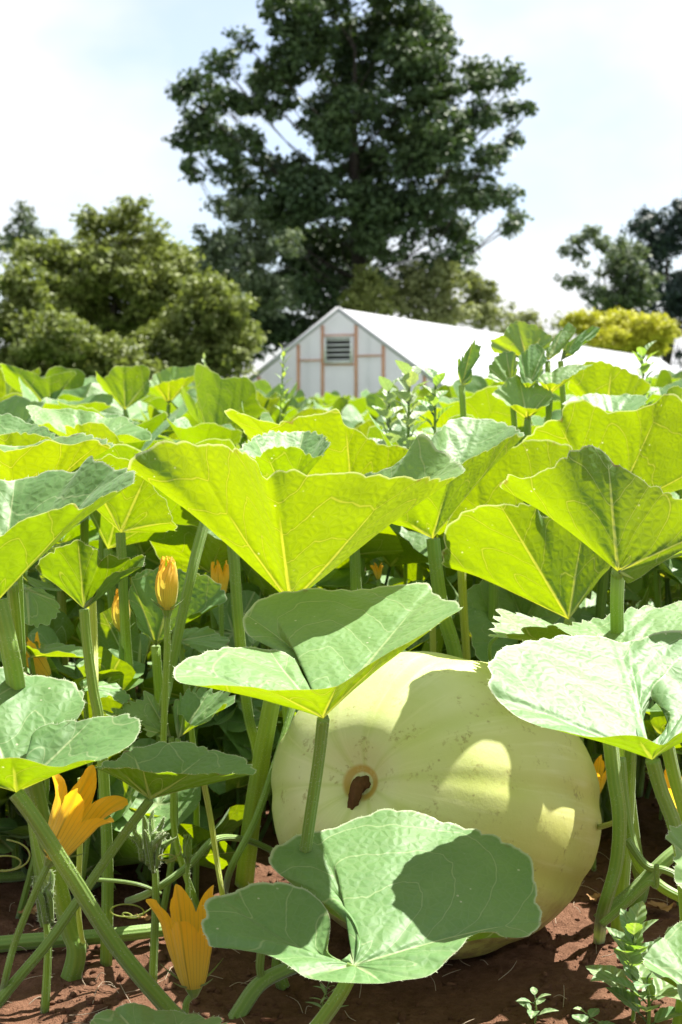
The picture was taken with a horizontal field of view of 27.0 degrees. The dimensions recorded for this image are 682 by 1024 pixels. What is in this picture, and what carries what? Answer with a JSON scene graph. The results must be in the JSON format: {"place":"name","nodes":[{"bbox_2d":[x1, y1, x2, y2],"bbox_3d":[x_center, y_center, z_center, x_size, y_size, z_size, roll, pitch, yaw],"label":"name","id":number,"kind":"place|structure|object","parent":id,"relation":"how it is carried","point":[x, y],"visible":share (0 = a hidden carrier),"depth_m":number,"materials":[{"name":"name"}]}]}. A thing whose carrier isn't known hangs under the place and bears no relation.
{"place":"outdoors","nodes":[
{"label":"outdoors","id":0,"kind":"place"},
{"bbox_2d":[0,420,679,1023],"bbox_3d":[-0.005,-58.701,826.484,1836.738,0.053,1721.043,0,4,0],"label":"soil","id":1,"kind":"structure","parent":0,"point":[480,1002],"depth_m":2.02,"materials":[{"name":"brown soil"}]},
{"bbox_2d":[7,581,22,653],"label":"leaf stem","id":2,"kind":"object","parent":1,"relation":"on","point":[13,596],"visible":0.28,"depth_m":2.08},
{"bbox_2d":[0,395,44,424],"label":"pumpkin leaf","id":3,"kind":"object","parent":1,"relation":"on","point":[15,405],"visible":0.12,"depth_m":4.07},
{"bbox_2d":[0,432,51,871],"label":"pumpkin leaf","id":4,"kind":"object","parent":1,"relation":"on","point":[18,439],"visible":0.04,"depth_m":2.29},
{"bbox_2d":[0,413,56,846],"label":"pumpkin leaf","id":5,"kind":"object","parent":1,"relation":"on","point":[9,423],"visible":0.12,"depth_m":2.59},
{"bbox_2d":[0,199,58,266],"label":"wispy tree","id":6,"kind":"object","parent":1,"relation":"on","point":[28,228],"visible":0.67,"depth_m":68.66,"materials":[{"name":"green plant"}]},
{"bbox_2d":[0,363,75,401],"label":"pumpkin leaf","id":7,"kind":"object","parent":1,"relation":"on","point":[50,387],"visible":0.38,"depth_m":4.98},
{"bbox_2d":[23,584,59,669],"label":"pumpkin leaf","id":8,"kind":"object","parent":1,"relation":"on","point":[41,606],"visible":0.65,"depth_m":2.20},
{"bbox_2d":[31,869,54,1013],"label":"young shoot","id":9,"kind":"object","parent":1,"relation":"on","point":[44,903],"visible":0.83,"depth_m":1.89,"materials":[{"name":"green plant"}]},
{"bbox_2d":[15,641,98,918],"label":"pumpkin leaf","id":10,"kind":"object","parent":1,"relation":"on","point":[56,650],"visible":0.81,"depth_m":2.20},
{"bbox_2d":[0,432,114,926],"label":"pumpkin leaf","id":11,"kind":"object","parent":1,"relation":"on","point":[71,453],"visible":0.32,"depth_m":2.06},
{"bbox_2d":[23,541,96,665],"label":"pumpkin leaf","id":12,"kind":"object","parent":1,"relation":"on","point":[46,583],"visible":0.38,"depth_m":2.70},
{"bbox_2d":[0,765,127,990],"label":"pumpkin flower","id":13,"kind":"object","parent":1,"relation":"on","point":[76,818],"visible":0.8,"depth_m":1.73,"materials":[{"name":"orange plant"}]},
{"bbox_2d":[19,378,112,411],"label":"pumpkin leaf","id":14,"kind":"object","parent":1,"relation":"on","point":[100,402],"visible":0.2,"depth_m":4.54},
{"bbox_2d":[0,456,135,981],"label":"pumpkin leaf","id":15,"kind":"object","parent":1,"relation":"on","point":[42,514],"visible":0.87,"depth_m":1.79,"materials":[{"name":"plant"}]},
{"bbox_2d":[0,923,163,952],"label":"pumpkin vine","id":16,"kind":"object","parent":1,"relation":"on","point":[28,941],"visible":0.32,"depth_m":2.10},
{"bbox_2d":[76,777,88,948],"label":"leaf stem","id":17,"kind":"object","parent":1,"relation":"on","point":[78,911],"visible":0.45,"depth_m":1.94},
{"bbox_2d":[0,259,167,386],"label":"leafy tree","id":18,"kind":"object","parent":1,"relation":"on","point":[33,338],"visible":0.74,"depth_m":37.59,"materials":[{"name":"green plant"}]},
{"bbox_2d":[26,405,151,658],"bbox_3d":[-0.539,0.182,3.050,0.201,0.821,0.296,-3,5,-36],"label":"pumpkin leaf","id":19,"kind":"object","parent":1,"relation":"on","point":[122,428],"visible":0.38,"depth_m":3.07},
{"bbox_2d":[35,538,145,966],"bbox_3d":[-0.362,0.349,2.038,0.161,0.633,0.083,1,4,19],"label":"pumpkin leaf","id":20,"kind":"object","parent":1,"relation":"on","point":[81,574],"visible":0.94,"depth_m":2.01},
{"bbox_2d":[0,666,186,1013],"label":"pumpkin leaf","id":21,"kind":"object","parent":1,"relation":"on","point":[44,734],"visible":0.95,"depth_m":1.68,"materials":[{"name":"plant"}]},
{"bbox_2d":[89,601,98,716],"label":"leaf stem","id":22,"kind":"object","parent":1,"relation":"on","point":[93,620],"visible":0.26,"depth_m":2.11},
{"bbox_2d":[65,422,123,614],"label":"pumpkin leaf","id":23,"kind":"object","parent":1,"relation":"on","point":[100,430],"visible":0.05,"depth_m":2.61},
{"bbox_2d":[75,679,129,915],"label":"pumpkin leaf","id":24,"kind":"object","parent":1,"relation":"on","point":[115,692],"visible":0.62,"depth_m":2.19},
{"bbox_2d":[1,194,214,346],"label":"leafy tree","id":25,"kind":"object","parent":1,"relation":"on","point":[124,284],"visible":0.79,"depth_m":42.76,"materials":[{"name":"green plant"}]},
{"bbox_2d":[57,401,175,584],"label":"pumpkin leaf","id":26,"kind":"object","parent":1,"relation":"on","point":[156,426],"visible":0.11,"depth_m":3.72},
{"bbox_2d":[96,364,149,417],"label":"pumpkin leaf","id":27,"kind":"object","parent":1,"relation":"on","point":[126,387],"visible":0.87,"depth_m":4.59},
{"bbox_2d":[0,741,256,1008],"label":"pumpkin leaf","id":28,"kind":"object","parent":1,"relation":"on","point":[155,770],"visible":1,"depth_m":1.77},
{"bbox_2d":[87,383,170,420],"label":"pumpkin leaf","id":29,"kind":"object","parent":1,"relation":"on","point":[134,413],"visible":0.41,"depth_m":5.51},
{"bbox_2d":[72,444,199,608],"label":"pumpkin leaf","id":30,"kind":"object","parent":1,"relation":"on","point":[106,529],"visible":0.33,"depth_m":2.61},
{"bbox_2d":[95,454,177,700],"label":"pumpkin leaf","id":31,"kind":"object","parent":1,"relation":"on","point":[139,504],"visible":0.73,"depth_m":2.30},
{"bbox_2d":[110,589,133,660],"bbox_3d":[-0.367,0.276,2.399,0.044,0.298,0.064,0,4,0],"label":"flower bud","id":32,"kind":"object","parent":31,"relation":"attached to","point":[115,614],"visible":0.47,"depth_m":2.37,"materials":[{"name":"yellow plant"}]},
{"bbox_2d":[103,691,177,922],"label":"pumpkin leaf","id":33,"kind":"object","parent":1,"relation":"on","point":[145,711],"visible":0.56,"depth_m":2.17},
{"bbox_2d":[128,809,175,981],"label":"young shoot","id":34,"kind":"object","parent":1,"relation":"on","point":[151,842],"visible":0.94,"depth_m":1.97,"materials":[{"name":"green plant"}]},
{"bbox_2d":[90,1002,227,1023],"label":"pumpkin leaf","id":35,"kind":"object","parent":1,"relation":"on","point":[131,1013],"visible":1,"depth_m":1.62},
{"bbox_2d":[151,556,183,742],"bbox_3d":[-0.249,0.220,2.047,0.048,0.316,0.056,0,4,0],"label":"flower bud","id":36,"kind":"object","parent":1,"relation":"on","point":[166,586],"visible":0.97,"depth_m":2.03,"materials":[{"name":"yellow plant"}]},
{"bbox_2d":[149,365,194,437],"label":"pumpkin leaf","id":37,"kind":"object","parent":1,"relation":"on","point":[168,383],"visible":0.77,"depth_m":4.88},
{"bbox_2d":[129,567,226,880],"bbox_3d":[-0.273,0.367,2.356,0.172,0.553,0.076,2,4,23],"label":"pumpkin leaf","id":38,"kind":"object","parent":1,"relation":"on","point":[208,593],"visible":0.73,"depth_m":2.34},
{"bbox_2d":[157,521,208,737],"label":"leaf stem","id":39,"kind":"object","parent":1,"relation":"on","point":[192,570],"visible":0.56,"depth_m":2.16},
{"bbox_2d":[146,884,222,1013],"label":"pumpkin flower","id":40,"kind":"object","parent":1,"relation":"on","point":[189,948],"visible":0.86,"depth_m":1.76,"materials":[{"name":"orange plant"}]},
{"bbox_2d":[180,834,196,896],"bbox_3d":[-0.215,0.512,1.993,0.025,0.125,0.024,0,4,0],"label":"flower bud","id":41,"kind":"object","parent":1,"relation":"on","point":[187,856],"visible":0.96,"depth_m":1.99,"materials":[{"name":"green plant"}]},
{"bbox_2d":[124,266,269,378],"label":"leafy tree","id":42,"kind":"object","parent":1,"relation":"on","point":[213,326],"visible":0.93,"depth_m":40.31,"materials":[{"name":"green plant"}]},
{"bbox_2d":[150,524,245,804],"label":"pumpkin leaf","id":43,"kind":"object","parent":1,"relation":"on","point":[177,545],"visible":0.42,"depth_m":2.65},
{"bbox_2d":[124,834,272,903],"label":"pumpkin vine","id":44,"kind":"object","parent":1,"relation":"on","point":[180,871],"visible":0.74,"depth_m":2.06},
{"bbox_2d":[170,686,234,910],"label":"pumpkin leaf","id":45,"kind":"object","parent":1,"relation":"on","point":[193,708],"visible":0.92,"depth_m":2.15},
{"bbox_2d":[179,626,228,899],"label":"pumpkin leaf","id":46,"kind":"object","parent":1,"relation":"on","point":[203,640],"visible":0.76,"depth_m":2.23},
{"bbox_2d":[166,417,242,444],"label":"pumpkin leaf","id":47,"kind":"object","parent":1,"relation":"on","point":[183,429],"visible":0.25,"depth_m":3.68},
{"bbox_2d":[201,785,224,895],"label":"leaf stem","id":48,"kind":"object","parent":1,"relation":"on","point":[207,801],"visible":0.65,"depth_m":1.93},
{"bbox_2d":[181,363,267,429],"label":"pumpkin leaf","id":49,"kind":"object","parent":1,"relation":"on","point":[217,395],"visible":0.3,"depth_m":4.52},
{"bbox_2d":[227,545,256,756],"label":"leaf stem","id":50,"kind":"object","parent":1,"relation":"on","point":[237,607],"visible":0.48,"depth_m":2.23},
{"bbox_2d":[183,188,306,377],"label":"dark tree","id":51,"kind":"object","parent":1,"relation":"on","point":[220,250],"visible":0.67,"depth_m":54.81,"materials":[{"name":"green plant"}]},
{"bbox_2d":[223,707,295,893],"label":"leaf stem","id":52,"kind":"object","parent":1,"relation":"on","point":[247,836],"visible":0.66,"depth_m":2.12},
{"bbox_2d":[228,963,297,1018],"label":"pumpkin vine","id":53,"kind":"object","parent":1,"relation":"on","point":[254,989],"visible":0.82,"depth_m":1.88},
{"bbox_2d":[240,430,330,723],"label":"pumpkin leaf","id":54,"kind":"object","parent":1,"relation":"on","point":[272,452],"visible":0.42,"depth_m":2.33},
{"bbox_2d":[127,434,464,887],"bbox_3d":[-0.106,0.273,2.091,0.512,0.776,0.385,4,6,43],"label":"pumpkin leaf","id":55,"kind":"object","parent":1,"relation":"on","point":[291,530],"visible":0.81,"depth_m":1.96,"materials":[{"name":"plant"}]},
{"bbox_2d":[224,408,408,590],"bbox_3d":[-0.025,0.210,2.693,0.339,0.816,0.284,1,4,18],"label":"pumpkin leaf","id":56,"kind":"object","parent":1,"relation":"on","point":[349,449],"visible":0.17,"depth_m":2.58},
{"bbox_2d":[173,581,463,990],"bbox_3d":[-0.010,0.395,1.794,0.309,0.581,0.410,1,4,16],"label":"pumpkin leaf","id":57,"kind":"object","parent":1,"relation":"on","point":[338,646],"visible":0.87,"depth_m":1.78,"materials":[{"name":"plant"}]},
{"bbox_2d":[299,568,368,673],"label":"pumpkin leaf","id":58,"kind":"object","parent":1,"relation":"on","point":[337,577],"visible":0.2,"depth_m":2.98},
{"bbox_2d":[7,767,671,1023],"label":"straw litter","id":59,"kind":"object","parent":1,"relation":"on","point":[286,995],"visible":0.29,"depth_m":1.98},
{"bbox_2d":[0,430,681,905],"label":"undergrowth","id":60,"kind":"object","parent":1,"relation":"on","point":[392,544],"visible":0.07,"depth_m":2.52,"materials":[{"name":"green plant"}]},
{"bbox_2d":[26,631,51,676],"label":"pumpkin flower","id":61,"kind":"object","parent":60,"relation":"on","point":[41,665],"visible":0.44,"depth_m":2.21,"materials":[{"name":"orange plant"}]},
{"bbox_2d":[211,560,228,691],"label":"pumpkin flower","id":62,"kind":"object","parent":60,"relation":"on","point":[218,575],"visible":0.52,"depth_m":2.50,"materials":[{"name":"orange plant"}]},
{"bbox_2d":[161,0,538,367],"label":"oak tree","id":63,"kind":"object","parent":1,"relation":"on","point":[411,44],"visible":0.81,"depth_m":59.57,"materials":[{"name":"green plant"}]},
{"bbox_2d":[34,366,681,443],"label":"distant pumpkin leaves","id":64,"kind":"object","parent":1,"relation":"on","point":[353,411],"visible":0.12,"depth_m":7.25,"materials":[{"name":"green plant"}]},
{"bbox_2d":[337,260,399,316],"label":"birch tree","id":65,"kind":"object","parent":1,"relation":"on","point":[363,297],"visible":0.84,"depth_m":57.04,"materials":[{"name":"green plant"}]},
{"bbox_2d":[201,808,542,1023],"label":"pumpkin leaf","id":66,"kind":"object","parent":1,"relation":"on","point":[406,894],"visible":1,"depth_m":1.68,"materials":[{"name":"plant"}]},
{"bbox_2d":[370,376,405,576],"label":"weed plant","id":67,"kind":"object","parent":1,"relation":"on","point":[387,413],"visible":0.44,"depth_m":3.48,"materials":[{"name":"green plant"}]},
{"bbox_2d":[384,360,427,584],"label":"weed plant","id":68,"kind":"object","parent":1,"relation":"on","point":[407,381],"visible":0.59,"depth_m":3.28,"materials":[{"name":"green plant"}]},
{"bbox_2d":[378,257,483,325],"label":"birch tree","id":69,"kind":"object","parent":1,"relation":"on","point":[439,309],"visible":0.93,"depth_m":58.78,"materials":[{"name":"green plant"}]},
{"bbox_2d":[413,368,452,537],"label":"weed plant","id":70,"kind":"object","parent":1,"relation":"on","point":[431,403],"visible":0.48,"depth_m":3.19,"materials":[{"name":"green plant"}]},
{"bbox_2d":[271,651,601,959],"bbox_3d":[0.143,0.432,2.137,0.496,0.451,0.519,0,4,0],"label":"giant pumpkin","id":71,"kind":"object","parent":1,"relation":"on","point":[441,737],"visible":0.68,"depth_m":1.96,"materials":[{"name":"food"}]},
{"bbox_2d":[392,417,524,658],"bbox_3d":[0.200,0.237,2.436,0.208,0.801,0.339,2,5,24],"label":"pumpkin leaf","id":72,"kind":"object","parent":1,"relation":"on","point":[478,449],"visible":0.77,"depth_m":2.35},
{"bbox_2d":[249,307,677,424],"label":"greenhouse","id":73,"kind":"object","parent":1,"relation":"on","point":[344,352],"visible":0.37,"depth_m":40.23,"materials":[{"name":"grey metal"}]},
{"bbox_2d":[457,570,470,659],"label":"leaf stem","id":74,"kind":"object","parent":1,"relation":"on","point":[462,596],"visible":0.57,"depth_m":2.42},
{"bbox_2d":[457,340,482,416],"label":"pumpkin leaf","id":75,"kind":"object","parent":1,"relation":"on","point":[468,360],"visible":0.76,"depth_m":2.99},
{"bbox_2d":[438,386,524,443],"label":"pumpkin leaf","id":76,"kind":"object","parent":1,"relation":"on","point":[484,403],"visible":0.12,"depth_m":4.02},
{"bbox_2d":[450,267,520,332],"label":"birch tree","id":77,"kind":"object","parent":1,"relation":"on","point":[480,290],"visible":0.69,"depth_m":63.16,"materials":[{"name":"green plant"}]},
{"bbox_2d":[487,351,518,446],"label":"pumpkin leaf","id":78,"kind":"object","parent":1,"relation":"on","point":[502,368],"visible":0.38,"depth_m":3.15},
{"bbox_2d":[447,439,571,623],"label":"pumpkin leaf","id":79,"kind":"object","parent":1,"relation":"on","point":[527,458],"visible":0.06,"depth_m":2.51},
{"bbox_2d":[458,579,561,662],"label":"pumpkin leaf","id":80,"kind":"object","parent":1,"relation":"on","point":[480,624],"visible":0.2,"depth_m":2.58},
{"bbox_2d":[490,321,552,357],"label":"pumpkin leaf","id":81,"kind":"object","parent":1,"relation":"on","point":[518,337],"visible":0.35,"depth_m":3.18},
{"bbox_2d":[492,375,553,439],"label":"pumpkin leaf","id":82,"kind":"object","parent":1,"relation":"on","point":[518,396],"visible":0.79,"depth_m":3.06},
{"bbox_2d":[441,502,610,742],"bbox_3d":[0.328,0.308,2.363,0.396,0.672,0.226,-3,5,-33],"label":"pumpkin leaf","id":83,"kind":"object","parent":1,"relation":"on","point":[528,552],"visible":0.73,"depth_m":2.24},
{"bbox_2d":[485,307,573,340],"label":"wispy tree","id":84,"kind":"object","parent":1,"relation":"on","point":[527,317],"visible":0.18,"depth_m":99.34,"materials":[{"name":"green plant"}]},
{"bbox_2d":[518,343,546,434],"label":"pumpkin leaf","id":85,"kind":"object","parent":1,"relation":"on","point":[532,360],"visible":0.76,"depth_m":3.10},
{"bbox_2d":[515,987,558,1022],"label":"weed plant","id":86,"kind":"object","parent":1,"relation":"on","point":[527,1005],"visible":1,"depth_m":1.86,"materials":[{"name":"green plant"}]},
{"bbox_2d":[545,322,575,372],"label":"pumpkin leaf","id":87,"kind":"object","parent":1,"relation":"on","point":[562,338],"visible":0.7,"depth_m":3.26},
{"bbox_2d":[538,364,592,421],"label":"pumpkin leaf","id":88,"kind":"object","parent":1,"relation":"on","point":[554,380],"visible":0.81,"depth_m":3.11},
{"bbox_2d":[558,325,600,415],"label":"pumpkin leaf","id":89,"kind":"object","parent":1,"relation":"on","point":[573,346],"visible":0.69,"depth_m":3.30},
{"bbox_2d":[488,630,681,1023],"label":"pumpkin leaf","id":90,"kind":"object","parent":1,"relation":"on","point":[602,689],"visible":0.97,"depth_m":1.79,"materials":[{"name":"plant"}]},
{"bbox_2d":[488,601,681,932],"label":"pumpkin leaf","id":91,"kind":"object","parent":1,"relation":"on","point":[643,621],"visible":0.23,"depth_m":2.14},
{"bbox_2d":[499,443,681,906],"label":"pumpkin leaf","id":92,"kind":"object","parent":1,"relation":"on","point":[625,524],"visible":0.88,"depth_m":2.06,"materials":[{"name":"plant"}]},
{"bbox_2d":[572,1006,614,1023],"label":"weed plant","id":93,"kind":"object","parent":1,"relation":"on","point":[583,1018],"visible":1,"depth_m":1.82,"materials":[{"name":"green plant"}]},
{"bbox_2d":[523,394,681,822],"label":"pumpkin leaf","id":94,"kind":"object","parent":1,"relation":"on","point":[644,443],"visible":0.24,"depth_m":2.61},
{"bbox_2d":[563,393,647,412],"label":"pumpkin leaf","id":95,"kind":"object","parent":1,"relation":"on","point":[613,403],"visible":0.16,"depth_m":3.07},
{"bbox_2d":[568,361,650,396],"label":"pumpkin leaf","id":96,"kind":"object","parent":1,"relation":"on","point":[600,377],"visible":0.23,"depth_m":3.37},
{"bbox_2d":[553,224,665,318],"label":"tree","id":97,"kind":"object","parent":1,"relation":"on","point":[625,293],"visible":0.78,"depth_m":96.30,"materials":[{"name":"green plant"}]},
{"bbox_2d":[593,743,626,944],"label":"leaf stem","id":98,"kind":"object","parent":1,"relation":"on","point":[616,795],"visible":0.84,"depth_m":1.96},
{"bbox_2d":[594,846,673,927],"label":"pumpkin vine","id":99,"kind":"object","parent":98,"relation":"on","point":[665,857],"visible":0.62,"depth_m":2.01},
{"bbox_2d":[626,837,673,877],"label":"pumpkin vine","id":100,"kind":"object","parent":99,"relation":"on","point":[642,861],"visible":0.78,"depth_m":2.01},
{"bbox_2d":[559,306,681,358],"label":"yellow bush","id":101,"kind":"object","parent":1,"relation":"on","point":[622,330],"visible":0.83,"depth_m":84.28,"materials":[{"name":"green plant"}]},
{"bbox_2d":[599,864,659,926],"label":"leaf stem","id":102,"kind":"object","parent":1,"relation":"on","point":[623,904],"visible":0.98,"depth_m":1.94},
{"bbox_2d":[585,901,676,1021],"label":"weed plant","id":103,"kind":"object","parent":1,"relation":"on","point":[630,949],"visible":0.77,"depth_m":1.84,"materials":[{"name":"green plant"}]},
{"bbox_2d":[605,964,681,1023],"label":"weed plant","id":104,"kind":"object","parent":1,"relation":"on","point":[660,988],"visible":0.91,"depth_m":1.80,"materials":[{"name":"green plant"}]},
{"bbox_2d":[632,341,662,600],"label":"weed plant","id":105,"kind":"object","parent":1,"relation":"on","point":[642,370],"visible":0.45,"depth_m":3.97,"materials":[{"name":"green plant"}]},
{"bbox_2d":[620,757,678,901],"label":"leaf stem","id":106,"kind":"object","parent":1,"relation":"on","point":[665,889],"visible":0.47,"depth_m":2.07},
{"bbox_2d":[619,194,681,367],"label":"pine tree","id":107,"kind":"object","parent":1,"relation":"on","point":[665,239],"visible":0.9,"depth_m":105.81,"materials":[{"name":"green plant"}]},
{"bbox_2d":[635,597,679,796],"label":"pumpkin leaf","id":108,"kind":"object","parent":1,"relation":"on","point":[642,770],"visible":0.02,"depth_m":2.98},
{"bbox_2d":[642,921,681,1000],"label":"pumpkin leaf","id":109,"kind":"object","parent":1,"relation":"on","point":[662,958],"visible":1,"depth_m":1.71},
{"bbox_2d":[653,558,681,761],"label":"pumpkin leaf","id":110,"kind":"object","parent":1,"relation":"on","point":[676,568],"visible":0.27,"depth_m":2.75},
{"bbox_2d":[662,746,681,822],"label":"leaf stem","id":111,"kind":"object","parent":1,"relation":"on","point":[672,768],"visible":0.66,"depth_m":1.88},
{"bbox_2d":[665,824,681,887],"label":"pumpkin leaf","id":112,"kind":"object","parent":1,"relation":"on","point":[673,837],"visible":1,"depth_m":1.68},
{"bbox_2d":[0,0,681,377],"label":"sky","id":113,"kind":"structure","parent":0,"point":[86,112],"materials":[{"name":"white"}]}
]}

